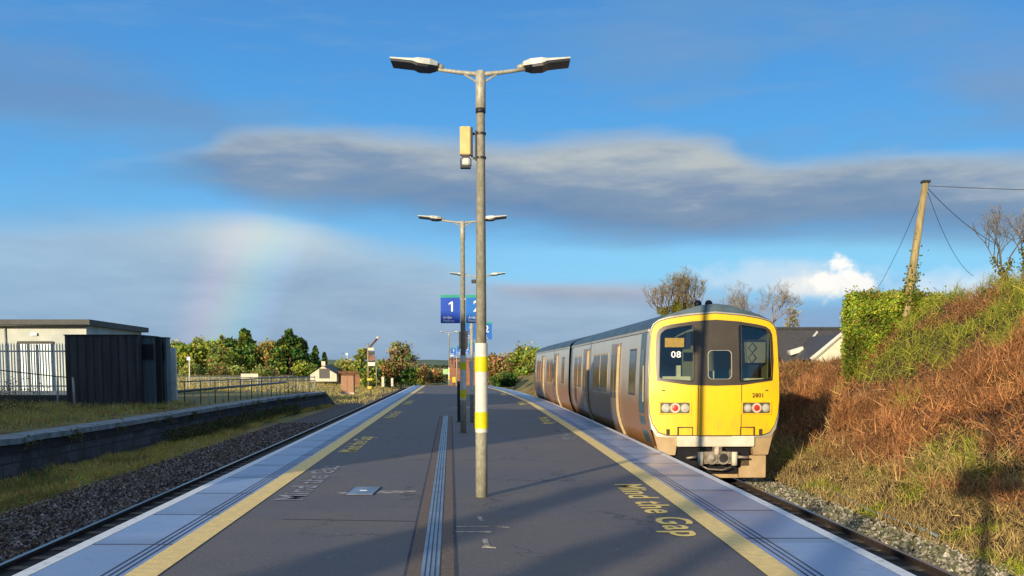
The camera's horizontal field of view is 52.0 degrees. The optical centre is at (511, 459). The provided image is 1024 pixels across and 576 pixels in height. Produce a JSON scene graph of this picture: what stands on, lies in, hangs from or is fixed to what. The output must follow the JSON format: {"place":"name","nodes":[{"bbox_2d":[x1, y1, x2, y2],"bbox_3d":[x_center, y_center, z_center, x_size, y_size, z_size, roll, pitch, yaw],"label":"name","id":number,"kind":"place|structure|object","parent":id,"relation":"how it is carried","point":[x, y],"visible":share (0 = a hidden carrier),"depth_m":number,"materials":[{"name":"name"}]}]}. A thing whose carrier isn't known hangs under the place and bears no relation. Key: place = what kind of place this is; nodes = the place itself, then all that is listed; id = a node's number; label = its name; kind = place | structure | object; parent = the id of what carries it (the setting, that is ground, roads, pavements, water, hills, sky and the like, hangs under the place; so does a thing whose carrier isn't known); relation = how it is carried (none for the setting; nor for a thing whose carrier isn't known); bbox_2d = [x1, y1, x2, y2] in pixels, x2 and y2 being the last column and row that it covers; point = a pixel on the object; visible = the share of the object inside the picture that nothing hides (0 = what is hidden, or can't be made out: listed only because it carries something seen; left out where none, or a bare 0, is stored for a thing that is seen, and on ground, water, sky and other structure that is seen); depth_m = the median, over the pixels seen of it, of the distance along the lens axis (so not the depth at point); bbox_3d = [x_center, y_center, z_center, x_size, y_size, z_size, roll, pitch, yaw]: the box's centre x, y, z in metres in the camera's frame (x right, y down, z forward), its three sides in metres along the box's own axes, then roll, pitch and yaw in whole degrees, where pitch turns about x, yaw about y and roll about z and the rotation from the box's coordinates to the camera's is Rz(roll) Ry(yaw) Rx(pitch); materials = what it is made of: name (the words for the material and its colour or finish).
{"place":"outdoors","nodes":[
{"label":"outdoors","id":0,"kind":"place"},
{"bbox_2d":[319,359,447,364],"bbox_3d":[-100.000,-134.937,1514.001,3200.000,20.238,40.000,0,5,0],"label":"hills","id":1,"kind":"structure","parent":0,"point":[441,362],"depth_m":1527.96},
{"bbox_2d":[157,386,767,575],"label":"platform","id":2,"kind":"structure","parent":0,"point":[553,503],"depth_m":11.77,"materials":[{"name":"asphalt"}]},
{"bbox_2d":[29,386,419,575],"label":"coping slabs","id":3,"kind":"structure","parent":2,"relation":"on","point":[103,556],"depth_m":11.74,"materials":[{"name":"concrete"}]},
{"bbox_2d":[12,385,414,575],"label":"white edge line","id":4,"kind":"object","parent":3,"relation":"on","point":[58,557],"visible":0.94,"depth_m":11.73,"materials":[{"name":"paint"}]},
{"bbox_2d":[124,385,425,575],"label":"yellow line","id":5,"kind":"object","parent":3,"relation":"on","point":[162,561],"visible":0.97,"depth_m":11.72,"materials":[{"name":"paint"}]},
{"bbox_2d":[274,466,345,499],"bbox_3d":[-2.877,0.303,15.401,0.479,0.001,4.600,0,5,-3],"label":"platform lettering","id":6,"kind":"object","parent":2,"relation":"on","point":[292,497],"visible":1,"depth_m":14.59,"materials":[{"name":"white paint"}]},
{"bbox_2d":[339,437,377,451],"bbox_3d":[-3.311,-0.351,22.873,0.502,0.001,4.600,0,5,-3],"label":"platform lettering","id":7,"kind":"object","parent":2,"relation":"on","point":[362,438],"visible":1,"depth_m":22.58,"materials":[{"name":"yellow paint"}]},
{"bbox_2d":[344,487,381,494],"bbox_3d":[-1.986,0.416,14.066,0.380,0.017,0.912,0,5,0],"label":"inspection cover","id":8,"kind":"object","parent":2,"relation":"on","point":[363,491],"visible":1,"depth_m":13.97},
{"bbox_2d":[301,416,457,575],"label":"tarmac seams","id":9,"kind":"object","parent":2,"relation":"on","point":[455,546],"visible":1,"depth_m":11.44,"materials":[{"name":"asphalt"}]},
{"bbox_2d":[406,416,453,575],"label":"drain surround","id":10,"kind":"object","parent":2,"relation":"on","point":[446,568],"visible":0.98,"depth_m":11.51,"materials":[{"name":"concrete"}]},
{"bbox_2d":[420,416,447,575],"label":"drain channel","id":11,"kind":"object","parent":10,"relation":"in","point":[442,453],"visible":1,"depth_m":11.43,"materials":[{"name":"metal"}]},
{"bbox_2d":[424,416,446,575],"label":"drain slots","id":12,"kind":"object","parent":11,"relation":"on","point":[435,512],"visible":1,"depth_m":11.45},
{"bbox_2d":[437,331,459,385],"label":"lamp post","id":13,"kind":"object","parent":2,"relation":"on","point":[448,355],"visible":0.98,"depth_m":100.47,"materials":[{"name":"grey metal"}]},
{"bbox_2d":[456,381,459,421],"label":"help point","id":14,"kind":"structure","parent":2,"relation":"on","point":[458,401],"depth_m":32.11,"materials":[{"name":"black plastic"}]},
{"bbox_2d":[101,386,823,575],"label":"slab joints","id":15,"kind":"object","parent":2,"relation":"on","point":[511,393],"visible":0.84,"depth_m":11.96,"materials":[{"name":"concrete"}]},
{"bbox_2d":[418,215,506,432],"bbox_3d":[-1.240,-3.394,26.555,2.210,5.433,0.360,0,5,0],"label":"lamp post","id":16,"kind":"object","parent":2,"relation":"on","point":[463,390],"visible":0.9,"depth_m":26.49,"materials":[{"name":"grey metal"}]},
{"bbox_2d":[441,295,460,322],"bbox_3d":[-1.530,-3.798,26.487,0.540,0.710,0.037,0,5,0],"label":"platform sign","id":17,"kind":"object","parent":16,"relation":"attached to","point":[450,308],"visible":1,"depth_m":26.47,"materials":[{"name":"metal"}]},
{"bbox_2d":[464,295,475,322],"bbox_3d":[-0.940,-3.798,26.487,0.540,0.710,0.037,0,5,0],"label":"platform sign","id":18,"kind":"object","parent":16,"relation":"attached to","point":[470,308],"visible":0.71,"depth_m":26.47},
{"bbox_2d":[466,323,473,422],"bbox_3d":[-1.312,-2.672,31.688,0.309,3.100,0.118,0,5,0],"label":"monitor pole","id":19,"kind":"object","parent":2,"relation":"on","point":[471,379],"visible":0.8,"depth_m":31.66,"materials":[{"name":"metal"}]},
{"bbox_2d":[450,272,504,278],"bbox_3d":[-1.370,-4.767,42.245,2.210,5.433,0.360,0,5,0],"label":"lamp post","id":20,"kind":"object","parent":2,"relation":"on","point":[491,274],"visible":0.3,"depth_m":41.98,"materials":[{"name":"grey metal"}]},
{"bbox_2d":[465,322,475,338],"bbox_3d":[-1.645,-5.180,42.166,0.540,0.690,0.037,0,5,0],"label":"platform sign","id":21,"kind":"object","parent":20,"relation":"attached to","point":[467,326],"visible":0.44,"depth_m":42.15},
{"bbox_2d":[456,516,503,547],"bbox_3d":[-0.304,0.720,10.666,0.556,0.004,2.059,0,5,0],"label":"utility paint mark","id":22,"kind":"object","parent":2,"relation":"on","point":[486,543],"visible":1,"depth_m":10.59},
{"bbox_2d":[390,57,570,497],"bbox_3d":[-0.390,-2.229,13.236,2.210,5.433,0.360,0,5,0],"label":"lamp post","id":23,"kind":"object","parent":2,"relation":"on","point":[530,65],"visible":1,"depth_m":13.14,"materials":[{"name":"metal"}]},
{"bbox_2d":[460,126,485,168],"bbox_3d":[-0.483,-3.880,13.081,0.323,0.500,0.158,0,5,0],"label":"camera unit","id":24,"kind":"object","parent":23,"relation":"attached to","point":[466,142],"visible":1,"depth_m":13.01,"materials":[{"name":"beige plastic"}]},
{"bbox_2d":[488,387,798,575],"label":"yellow line","id":25,"kind":"object","parent":2,"relation":"on","point":[762,560],"visible":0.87,"depth_m":11.72,"materials":[{"name":"paint"}]},
{"bbox_2d":[614,484,695,535],"bbox_3d":[1.645,0.550,12.580,0.503,0.001,4.600,0,5,-2],"label":"platform lettering","id":26,"kind":"object","parent":2,"relation":"on","point":[633,487],"visible":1,"depth_m":12.14,"materials":[{"name":"yellow paint"}]},
{"bbox_2d":[488,386,899,575],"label":"coping slabs","id":27,"kind":"structure","parent":2,"relation":"on","point":[822,554],"depth_m":11.74,"materials":[{"name":"concrete"}]},
{"bbox_2d":[494,386,915,575],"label":"white edge line","id":28,"kind":"object","parent":27,"relation":"on","point":[875,558],"visible":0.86,"depth_m":11.73,"materials":[{"name":"paint"}]},
{"bbox_2d":[0,303,1023,517],"bbox_3d":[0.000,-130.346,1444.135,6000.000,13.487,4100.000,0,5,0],"label":"ground","id":29,"kind":"structure","parent":0,"point":[526,383],"depth_m":56.44,"materials":[{"name":"plant"}]},
{"bbox_2d":[0,371,58,417],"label":"bramble bush","id":30,"kind":"object","parent":29,"relation":"on","point":[13,402],"visible":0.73,"depth_m":36.51,"materials":[{"name":"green plant"}]},
{"bbox_2d":[0,342,66,394],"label":"palisade fence","id":31,"kind":"object","parent":29,"relation":"on","point":[38,350],"visible":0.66,"depth_m":49.81,"materials":[{"name":"metal"}]},
{"bbox_2d":[0,395,66,403],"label":"plinth wall","id":32,"kind":"structure","parent":29,"relation":"on","point":[63,398],"depth_m":49.84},
{"bbox_2d":[0,370,77,406],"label":"handrail","id":33,"kind":"object","parent":29,"relation":"on","point":[73,389],"visible":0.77,"depth_m":41.47,"materials":[{"name":"metal"}]},
{"bbox_2d":[0,319,148,394],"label":"flat roofed building","id":34,"kind":"structure","parent":29,"relation":"on","point":[34,331],"depth_m":59.62,"materials":[{"name":"paint"}]},
{"bbox_2d":[19,344,51,390],"bbox_3d":[-27.038,-5.247,59.675,1.815,2.651,0.090,0,5,0],"label":"door","id":35,"kind":"structure","parent":34,"relation":"in","point":[20,344],"depth_m":59.63,"materials":[{"name":"metal"}]},
{"bbox_2d":[0,397,198,434],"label":"platform grass","id":36,"kind":"structure","parent":29,"relation":"on","point":[7,420],"depth_m":35.44,"materials":[{"name":"plant"}]},
{"bbox_2d":[63,334,158,408],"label":"metal store","id":37,"kind":"structure","parent":29,"relation":"on","point":[106,368],"depth_m":42.24,"materials":[{"name":"metal"}]},
{"bbox_2d":[142,336,164,407],"bbox_3d":[-14.725,-3.581,43.112,0.850,2.920,0.840,0,5,0],"label":"kiosk","id":38,"kind":"object","parent":29,"relation":"on","point":[153,371],"visible":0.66,"depth_m":42.82,"materials":[{"name":"black plastic"}]},
{"bbox_2d":[155,337,164,407],"bbox_3d":[-14.410,-3.585,43.152,0.220,2.880,0.600,0,5,0],"label":"doorway","id":39,"kind":"structure","parent":38,"relation":"in","point":[158,340],"depth_m":42.87,"materials":[{"name":"black metal"}]},
{"bbox_2d":[0,400,332,513],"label":"trackside grass","id":40,"kind":"structure","parent":29,"relation":"on","point":[69,483],"depth_m":26.57,"materials":[{"name":"plant"}]},
{"bbox_2d":[162,337,171,407],"bbox_3d":[-14.400,-3.593,43.362,0.500,2.900,0.640,0,5,0],"label":"kiosk","id":41,"kind":"object","parent":29,"relation":"on","point":[167,365],"visible":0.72,"depth_m":43.23,"materials":[{"name":"black plastic"}]},
{"bbox_2d":[0,394,334,483],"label":"old platform wall","id":42,"kind":"structure","parent":29,"relation":"on","point":[18,458],"depth_m":30.59,"materials":[{"name":"concrete"}]},
{"bbox_2d":[0,391,326,445],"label":"old platform coping","id":43,"kind":"object","parent":42,"relation":"on","point":[12,439],"visible":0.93,"depth_m":32.35,"materials":[{"name":"concrete"}]},
{"bbox_2d":[170,348,177,399],"bbox_3d":[-14.500,-3.491,44.490,0.600,2.500,0.150,0,5,0],"label":"pale screen","id":44,"kind":"object","parent":29,"relation":"on","point":[173,359],"visible":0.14,"depth_m":44.41,"materials":[{"name":"metal"}]},
{"bbox_2d":[24,390,325,476],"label":"wall weeds","id":45,"kind":"object","parent":29,"relation":"on","point":[196,414],"depth_m":35.86,"materials":[{"name":"green plant"}]},
{"bbox_2d":[174,342,204,373],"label":"tree","id":46,"kind":"object","parent":29,"relation":"on","point":[184,351],"visible":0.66,"depth_m":187.62,"materials":[{"name":"green plant"}]},
{"bbox_2d":[178,360,201,375],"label":"bush","id":47,"kind":"object","parent":29,"relation":"on","point":[194,368],"visible":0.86,"depth_m":168.83,"materials":[{"name":"green plant"}]},
{"bbox_2d":[0,388,406,575],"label":"ballast","id":48,"kind":"structure","parent":29,"relation":"on","point":[322,416],"depth_m":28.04,"materials":[{"name":"gravel"}]},
{"bbox_2d":[0,422,322,562],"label":"ballast stones","id":49,"kind":"object","parent":48,"relation":"on","point":[40,538],"visible":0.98,"depth_m":21.95,"materials":[{"name":"gravel"}]},
{"bbox_2d":[2,391,400,570],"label":"sleepers","id":50,"kind":"object","parent":48,"relation":"on","point":[16,568],"visible":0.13,"depth_m":20.61},
{"bbox_2d":[0,388,404,572],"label":"rail","id":51,"kind":"object","parent":50,"relation":"on","point":[26,556],"visible":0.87,"depth_m":19.10,"materials":[{"name":"metal"}]},
{"bbox_2d":[190,338,227,373],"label":"tree","id":52,"kind":"object","parent":29,"relation":"on","point":[204,349],"visible":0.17,"depth_m":192.39,"materials":[{"name":"green plant"}]},
{"bbox_2d":[197,362,226,374],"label":"bush","id":53,"kind":"object","parent":29,"relation":"on","point":[217,370],"visible":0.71,"depth_m":171.06,"materials":[{"name":"green plant"}]},
{"bbox_2d":[200,346,228,372],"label":"tree","id":54,"kind":"object","parent":29,"relation":"on","point":[216,355],"visible":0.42,"depth_m":187.33,"materials":[{"name":"green plant"}]},
{"bbox_2d":[218,336,238,349],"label":"tree","id":55,"kind":"object","parent":29,"relation":"on","point":[229,342],"visible":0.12,"depth_m":198.08,"materials":[{"name":"green plant"}]},
{"bbox_2d":[223,361,246,374],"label":"bush","id":56,"kind":"object","parent":29,"relation":"on","point":[232,370],"visible":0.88,"depth_m":172.38,"materials":[{"name":"green plant"}]},
{"bbox_2d":[162,403,312,444],"bbox_3d":[-11.928,-1.955,49.022,1.504,0.735,26.063,0,5,-2],"label":"trackside shrub","id":57,"kind":"object","parent":29,"relation":"on","point":[217,425],"visible":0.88,"depth_m":44.48,"materials":[{"name":"green plant"}]},
{"bbox_2d":[222,345,258,373],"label":"tree","id":58,"kind":"object","parent":29,"relation":"on","point":[244,357],"visible":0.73,"depth_m":183.96,"materials":[{"name":"green plant"}]},
{"bbox_2d":[177,376,313,406],"bbox_3d":[-14.520,-3.996,58.387,1.600,1.084,29.026,0,5,0],"label":"platform railing","id":59,"kind":"object","parent":29,"relation":"on","point":[200,389],"visible":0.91,"depth_m":54.93,"materials":[{"name":"metal"}]},
{"bbox_2d":[234,327,256,348],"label":"tree","id":60,"kind":"object","parent":29,"relation":"on","point":[245,337],"visible":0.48,"depth_m":193.25,"materials":[{"name":"green plant"}]},
{"bbox_2d":[186,376,314,389],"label":"field fence","id":61,"kind":"object","parent":29,"relation":"on","point":[230,381],"visible":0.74,"depth_m":101.36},
{"bbox_2d":[246,363,282,376],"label":"bush","id":62,"kind":"object","parent":29,"relation":"on","point":[266,371],"visible":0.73,"depth_m":168.84,"materials":[{"name":"green plant"}]},
{"bbox_2d":[255,337,288,374],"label":"tree","id":63,"kind":"object","parent":29,"relation":"on","point":[267,347],"visible":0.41,"depth_m":187.39,"materials":[{"name":"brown plant"}]},
{"bbox_2d":[262,328,312,374],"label":"tree","id":64,"kind":"object","parent":29,"relation":"on","point":[290,343],"visible":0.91,"depth_m":185.97,"materials":[{"name":"green plant"}]},
{"bbox_2d":[177,376,405,404],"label":"field grass","id":65,"kind":"structure","parent":29,"relation":"on","point":[351,400],"depth_m":112.02,"materials":[{"name":"plant"}]},
{"bbox_2d":[286,337,319,374],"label":"tree","id":66,"kind":"object","parent":29,"relation":"on","point":[305,346],"visible":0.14,"depth_m":190.54,"materials":[{"name":"green plant"}]},
{"bbox_2d":[290,360,318,376],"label":"shrub","id":67,"kind":"object","parent":29,"relation":"on","point":[299,369],"visible":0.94,"depth_m":173.65,"materials":[{"name":"green plant"}]},
{"bbox_2d":[311,345,320,368],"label":"tree","id":68,"kind":"object","parent":29,"relation":"on","point":[315,352],"visible":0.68,"depth_m":213.43,"materials":[{"name":"green plant"}]},
{"bbox_2d":[309,361,341,380],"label":"cottage","id":69,"kind":"structure","parent":29,"relation":"on","point":[324,372],"depth_m":139.57,"materials":[{"name":"paint"}]},
{"bbox_2d":[332,353,362,381],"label":"bush","id":70,"kind":"object","parent":29,"relation":"on","point":[346,365],"visible":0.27,"depth_m":148.61,"materials":[{"name":"green plant"}]},
{"bbox_2d":[340,375,355,393],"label":"equipment cabinet","id":71,"kind":"object","parent":29,"relation":"on","point":[347,384],"visible":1,"depth_m":91.78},
{"bbox_2d":[337,371,361,386],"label":"outbuilding","id":72,"kind":"structure","parent":29,"relation":"on","point":[357,378],"depth_m":141.54,"materials":[{"name":"red brick"}]},
{"bbox_2d":[352,347,369,370],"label":"tree","id":73,"kind":"object","parent":29,"relation":"on","point":[362,354],"visible":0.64,"depth_m":148.73,"materials":[{"name":"green plant"}]},
{"bbox_2d":[358,364,381,386],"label":"bush","id":74,"kind":"object","parent":29,"relation":"on","point":[363,374],"visible":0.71,"depth_m":126.94,"materials":[{"name":"green plant"}]},
{"bbox_2d":[367,336,379,387],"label":"semaphore signal","id":75,"kind":"object","parent":29,"relation":"on","point":[370,355],"visible":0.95,"depth_m":117.21,"materials":[{"name":"white metal"}]},
{"bbox_2d":[375,357,405,386],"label":"bush","id":76,"kind":"object","parent":29,"relation":"on","point":[389,370],"visible":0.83,"depth_m":133.56,"materials":[{"name":"green plant"}]},
{"bbox_2d":[385,340,419,386],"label":"tree","id":77,"kind":"object","parent":29,"relation":"on","point":[401,354],"visible":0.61,"depth_m":139.16,"materials":[{"name":"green plant"}]},
{"bbox_2d":[400,365,418,385],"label":"bush","id":78,"kind":"object","parent":29,"relation":"on","point":[409,376],"visible":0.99,"depth_m":124.04,"materials":[{"name":"green plant"}]},
{"bbox_2d":[416,364,433,384],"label":"bush","id":79,"kind":"object","parent":29,"relation":"on","point":[424,374],"visible":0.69,"depth_m":148.78,"materials":[{"name":"green plant"}]},
{"bbox_2d":[424,365,447,383],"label":"bush","id":80,"kind":"object","parent":29,"relation":"on","point":[438,376],"visible":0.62,"depth_m":168.43,"materials":[{"name":"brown plant"}]},
{"bbox_2d":[450,358,474,385],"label":"brick hut","id":81,"kind":"object","parent":29,"relation":"on","point":[453,370],"visible":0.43,"depth_m":103.63,"materials":[{"name":"red brick"}]},
{"bbox_2d":[488,352,520,385],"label":"bush","id":82,"kind":"object","parent":29,"relation":"on","point":[496,364],"visible":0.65,"depth_m":130.53,"materials":[{"name":"brown plant"}]},
{"bbox_2d":[488,369,520,386],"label":"bush","id":83,"kind":"object","parent":29,"relation":"on","point":[505,379],"visible":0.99,"depth_m":117.02,"materials":[{"name":"green plant"}]},
{"bbox_2d":[504,341,539,376],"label":"bush","id":84,"kind":"object","parent":29,"relation":"on","point":[515,359],"visible":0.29,"depth_m":124.01,"materials":[{"name":"green plant"}]},
{"bbox_2d":[519,346,541,376],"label":"bush","id":85,"kind":"object","parent":29,"relation":"on","point":[529,356],"visible":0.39,"depth_m":121.08,"materials":[{"name":"green plant"}]},
{"bbox_2d":[642,266,707,315],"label":"bare tree","id":86,"kind":"object","parent":29,"relation":"on","point":[679,282],"visible":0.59,"depth_m":76.76,"materials":[{"name":"brown plant"}]},
{"bbox_2d":[529,355,842,409],"bbox_3d":[8.880,-4.900,67.858,10.236,3.590,65.264,0,5,-4],"label":"scrub","id":87,"kind":"object","parent":29,"relation":"on","point":[800,362],"visible":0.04,"depth_m":40.83,"materials":[{"name":"brown plant"}]},
{"bbox_2d":[719,280,803,322],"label":"bare tree","id":88,"kind":"object","parent":29,"relation":"on","point":[783,301],"visible":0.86,"depth_m":83.22,"materials":[{"name":"brown plant"}]},
{"bbox_2d":[784,306,801,326],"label":"tree","id":89,"kind":"object","parent":29,"relation":"on","point":[793,318],"visible":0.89,"depth_m":79.21,"materials":[{"name":"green plant"}]},
{"bbox_2d":[776,327,844,362],"bbox_3d":[24.504,-5.863,62.407,18.000,4.104,11.840,0,5,0],"label":"bungalow","id":90,"kind":"object","parent":29,"relation":"on","point":[811,343],"visible":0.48,"depth_m":60.99,"materials":[{"name":"stone"}]},
{"bbox_2d":[722,480,931,575],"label":"track bed","id":91,"kind":"object","parent":29,"relation":"on","point":[899,563],"visible":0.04,"depth_m":15.87,"materials":[{"name":"gravel"}]},
{"bbox_2d":[752,483,994,574],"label":"ballast","id":92,"kind":"structure","parent":91,"relation":"on","point":[802,502],"depth_m":17.16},
{"bbox_2d":[718,478,923,570],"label":"sleepers","id":93,"kind":"object","parent":92,"relation":"on","point":[906,568],"visible":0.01,"depth_m":16.80},
{"bbox_2d":[725,478,957,575],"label":"rail","id":94,"kind":"object","parent":93,"relation":"on","point":[927,567],"visible":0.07,"depth_m":16.42,"materials":[{"name":"metal"}]},
{"bbox_2d":[535,300,779,477],"bbox_3d":[3.641,-3.143,42.063,3.289,4.029,39.224,0,5,-2],"label":"train","id":95,"kind":"object","parent":94,"relation":"on","point":[697,386],"visible":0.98,"depth_m":23.03,"materials":[{"name":"paint"},{"name":"glass"},{"name":"black plastic"}]},
{"bbox_2d":[736,476,1023,575],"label":"ballast stones","id":96,"kind":"object","parent":92,"relation":"on","point":[943,559],"visible":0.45,"depth_m":16.48,"materials":[{"name":"gravel"}]},
{"bbox_2d":[0,0,1023,360],"label":"sky","id":97,"kind":"structure","parent":0,"point":[185,170],"materials":[{"name":"blue"}]},
{"bbox_2d":[761,289,1023,569],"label":"embankment","id":98,"kind":"structure","parent":0,"point":[947,343],"depth_m":21.36,"materials":[{"name":"plant"}]},
{"bbox_2d":[770,471,939,536],"bbox_3d":[6.429,0.722,20.544,0.286,0.069,9.586,0,5,-1],"label":"conduit pipe","id":99,"kind":"object","parent":98,"relation":"on","point":[923,529],"visible":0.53,"depth_m":17.88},
{"bbox_2d":[839,282,949,389],"bbox_3d":[11.584,-3.442,32.919,3.403,4.019,3.064,0,5,0],"label":"ivy hedge","id":100,"kind":"object","parent":98,"relation":"on","point":[873,315],"visible":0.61,"depth_m":31.64,"materials":[{"name":"green plant"}]},
{"bbox_2d":[765,427,1023,575],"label":"bank grass","id":101,"kind":"structure","parent":98,"relation":"on","point":[808,481],"depth_m":17.83,"materials":[{"name":"plant"}]},
{"bbox_2d":[767,267,1023,545],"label":"bramble scrub","id":102,"kind":"object","parent":98,"relation":"on","point":[846,436],"visible":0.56,"depth_m":23.78,"materials":[{"name":"plant"}]},
{"bbox_2d":[779,309,1023,464],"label":"russet shrubs","id":103,"kind":"object","parent":98,"relation":"on","point":[888,420],"visible":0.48,"depth_m":22.22,"materials":[{"name":"plant"}]},
{"bbox_2d":[899,180,930,325],"bbox_3d":[12.071,-5.851,31.599,0.835,4.994,0.876,0,5,0],"label":"telegraph pole","id":104,"kind":"object","parent":98,"relation":"on","point":[912,278],"visible":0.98,"depth_m":31.49,"materials":[{"name":"brown wood"}]},
{"bbox_2d":[916,275,1023,310],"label":"dead stalks","id":105,"kind":"object","parent":98,"relation":"on","point":[990,292],"visible":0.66,"depth_m":27.32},
{"bbox_2d":[970,203,1023,284],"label":"bare tree","id":106,"kind":"object","parent":98,"relation":"on","point":[1021,239],"visible":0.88,"depth_m":35.30,"materials":[{"name":"brown plant"}]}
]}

